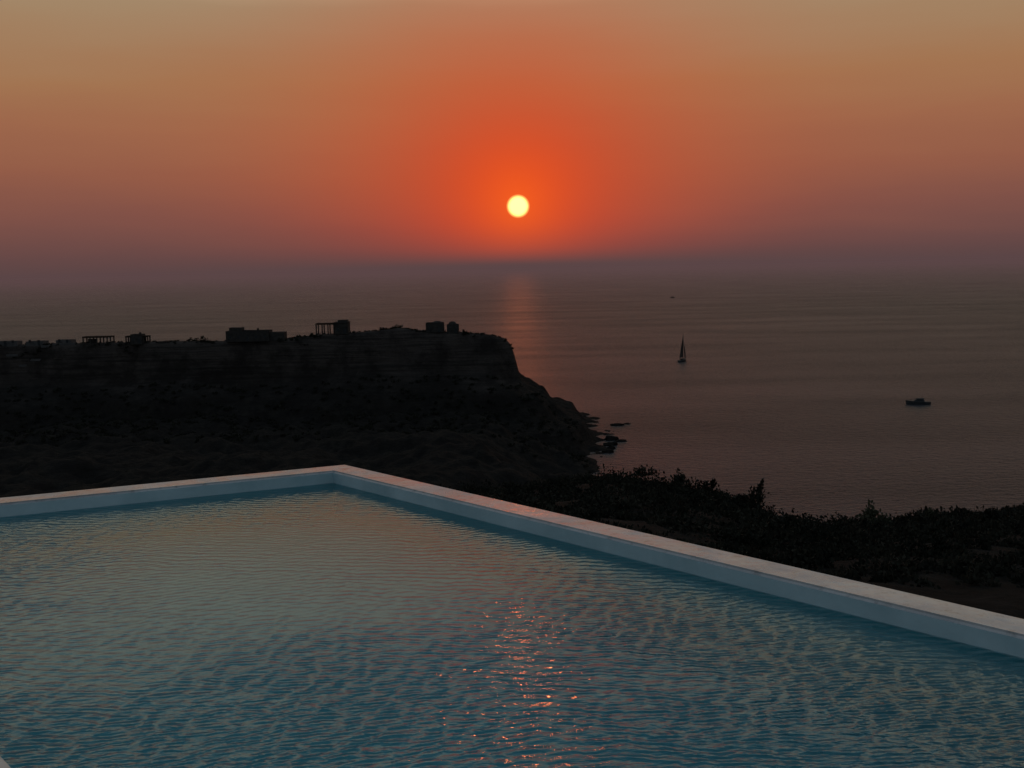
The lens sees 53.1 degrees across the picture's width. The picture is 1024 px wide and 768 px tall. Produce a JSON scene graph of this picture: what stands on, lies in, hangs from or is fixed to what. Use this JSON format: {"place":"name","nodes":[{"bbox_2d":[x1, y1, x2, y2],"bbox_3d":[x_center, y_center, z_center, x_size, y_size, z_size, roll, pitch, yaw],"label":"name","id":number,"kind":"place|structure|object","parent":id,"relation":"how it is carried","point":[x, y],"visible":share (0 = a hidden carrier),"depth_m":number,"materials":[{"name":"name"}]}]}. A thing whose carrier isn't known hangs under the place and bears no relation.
{"place":"outdoors","nodes":[
{"label":"outdoors","id":0,"kind":"place"},
{"bbox_2d":[0,328,612,497],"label":"headland","id":1,"kind":"structure","parent":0,"point":[35,464],"depth_m":379.69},
{"bbox_2d":[0,341,22,345],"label":"walls","id":2,"kind":"structure","parent":1,"relation":"on","point":[8,343],"depth_m":402.87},
{"bbox_2d":[26,341,48,345],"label":"walls","id":3,"kind":"structure","parent":1,"relation":"on","point":[33,343],"depth_m":403.89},
{"bbox_2d":[56,340,75,342],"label":"walls","id":4,"kind":"structure","parent":1,"relation":"on","point":[72,341],"depth_m":404.83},
{"bbox_2d":[6,341,169,366],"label":"boundary wall","id":5,"kind":"structure","parent":1,"relation":"on","point":[44,346],"depth_m":401.49,"materials":[{"name":"stone"}]},
{"bbox_2d":[130,335,144,344],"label":"walls","id":6,"kind":"structure","parent":1,"relation":"on","point":[136,338],"depth_m":400.78,"materials":[{"name":"stone"}]},
{"bbox_2d":[226,331,272,341],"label":"walls","id":7,"kind":"structure","parent":1,"relation":"on","point":[243,335],"depth_m":400.24,"materials":[{"name":"stone"}]},
{"bbox_2d":[229,327,243,330],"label":"roof room","id":8,"kind":"object","parent":7,"relation":"on","point":[236,329],"visible":1,"depth_m":401.55,"materials":[{"name":"stone"}]},
{"bbox_2d":[225,330,268,331],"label":"parapet","id":9,"kind":"structure","parent":7,"relation":"on","point":[248,331],"depth_m":400.00,"materials":[{"name":"stone"}]},
{"bbox_2d":[270,331,286,340],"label":"annex walls","id":10,"kind":"structure","parent":1,"relation":"on","point":[275,335],"depth_m":401.09,"materials":[{"name":"stone"}]},
{"bbox_2d":[0,325,589,466],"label":"headland shrubs","id":11,"kind":"object","parent":1,"relation":"on","point":[257,418],"visible":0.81,"depth_m":373.60,"materials":[{"name":"green plant"}]},
{"bbox_2d":[315,319,350,334],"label":"villa with terrace","id":12,"kind":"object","parent":1,"relation":"on","point":[340,327],"visible":1,"depth_m":399.68,"materials":[{"name":"stone"}]},
{"bbox_2d":[426,321,444,332],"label":"building","id":13,"kind":"structure","parent":1,"relation":"on","point":[435,327],"depth_m":400.54,"materials":[{"name":"stone"}]},
{"bbox_2d":[447,321,458,333],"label":"stone cottage","id":14,"kind":"structure","parent":1,"relation":"on","point":[452,327],"depth_m":400.85,"materials":[{"name":"clear stone"}]},
{"bbox_2d":[0,258,1023,523],"bbox_3d":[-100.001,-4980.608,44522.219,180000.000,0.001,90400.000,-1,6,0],"label":"sea","id":15,"kind":"structure","parent":0,"point":[796,386],"depth_m":873.93,"materials":[{"name":"grey liquid"}]},
{"bbox_2d":[602,423,630,453],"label":"sea rocks","id":16,"kind":"object","parent":15,"relation":"in","point":[610,447],"visible":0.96,"depth_m":391.96,"materials":[{"name":"black stone"}]},
{"bbox_2d":[677,338,685,362],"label":"sailboat","id":17,"kind":"object","parent":15,"relation":"on","point":[682,359],"visible":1,"depth_m":709.17,"materials":[{"name":"paint"}]},
{"bbox_2d":[905,394,930,404],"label":"motorboat","id":18,"kind":"object","parent":15,"relation":"on","point":[918,401],"visible":1,"depth_m":476.20,"materials":[{"name":"paint"}]},
{"bbox_2d":[0,0,1023,278],"label":"sky","id":19,"kind":"structure","parent":0,"point":[138,137],"materials":[{"name":"orange"}]},
{"bbox_2d":[489,484,1023,618],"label":"hillside","id":20,"kind":"structure","parent":0,"point":[1005,598],"depth_m":17.30,"materials":[{"name":"soil"}]},
{"bbox_2d":[603,464,671,483],"bbox_3d":[6.990,5.284,58.339,4.133,1.347,3.848,2,7,25],"label":"juniper bush","id":21,"kind":"object","parent":20,"relation":"on","point":[642,470],"visible":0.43,"depth_m":58.31,"materials":[{"name":"green plant"}]},
{"bbox_2d":[660,468,707,488],"bbox_3d":[8.992,5.309,56.594,3.099,1.573,3.064,5,9,44],"label":"juniper bush","id":22,"kind":"object","parent":20,"relation":"on","point":[678,479],"visible":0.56,"depth_m":56.15,"materials":[{"name":"green plant"}]},
{"bbox_2d":[698,478,719,495],"bbox_3d":[10.499,5.627,54.717,1.238,1.281,1.516,-1,6,0],"label":"juniper bush","id":23,"kind":"object","parent":20,"relation":"on","point":[713,483],"visible":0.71,"depth_m":54.56,"materials":[{"name":"green plant"}]},
{"bbox_2d":[437,463,1023,588],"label":"hillside shrubs","id":24,"kind":"object","parent":20,"relation":"on","point":[859,540],"visible":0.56,"depth_m":32.22,"materials":[{"name":"green plant"}]},
{"bbox_2d":[725,493,758,505],"bbox_3d":[11.575,6.127,52.708,2.268,0.992,2.800,-1,6,0],"label":"broom shrub","id":25,"kind":"object","parent":20,"relation":"on","point":[738,496],"visible":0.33,"depth_m":52.76,"materials":[{"name":"green plant"}]},
{"bbox_2d":[742,478,771,511],"bbox_3d":[12.284,5.807,51.797,1.373,2.023,1.767,3,8,35],"label":"juniper bush","id":26,"kind":"object","parent":20,"relation":"on","point":[756,498],"visible":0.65,"depth_m":51.70,"materials":[{"name":"green plant"}]},
{"bbox_2d":[846,499,890,523],"bbox_3d":[16.088,5.912,45.962,2.024,1.606,1.893,-4,7,-25],"label":"broom shrub","id":27,"kind":"object","parent":20,"relation":"on","point":[868,512],"visible":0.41,"depth_m":45.95,"materials":[{"name":"green plant"}]},
{"bbox_2d":[911,508,933,520],"bbox_3d":[18.517,5.979,46.036,1.208,0.942,1.138,-1,6,0],"label":"broom shrub","id":28,"kind":"object","parent":20,"relation":"on","point":[929,510],"visible":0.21,"depth_m":45.98,"materials":[{"name":"green plant"}]},
{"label":"terrace","id":29,"kind":"object","parent":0,"visible":0},
{"bbox_2d":[0,465,1023,767],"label":"swimming pool","id":30,"kind":"structure","parent":29,"relation":"in","point":[338,617],"depth_m":4.91,"materials":[{"name":"liquid"}]}
]}

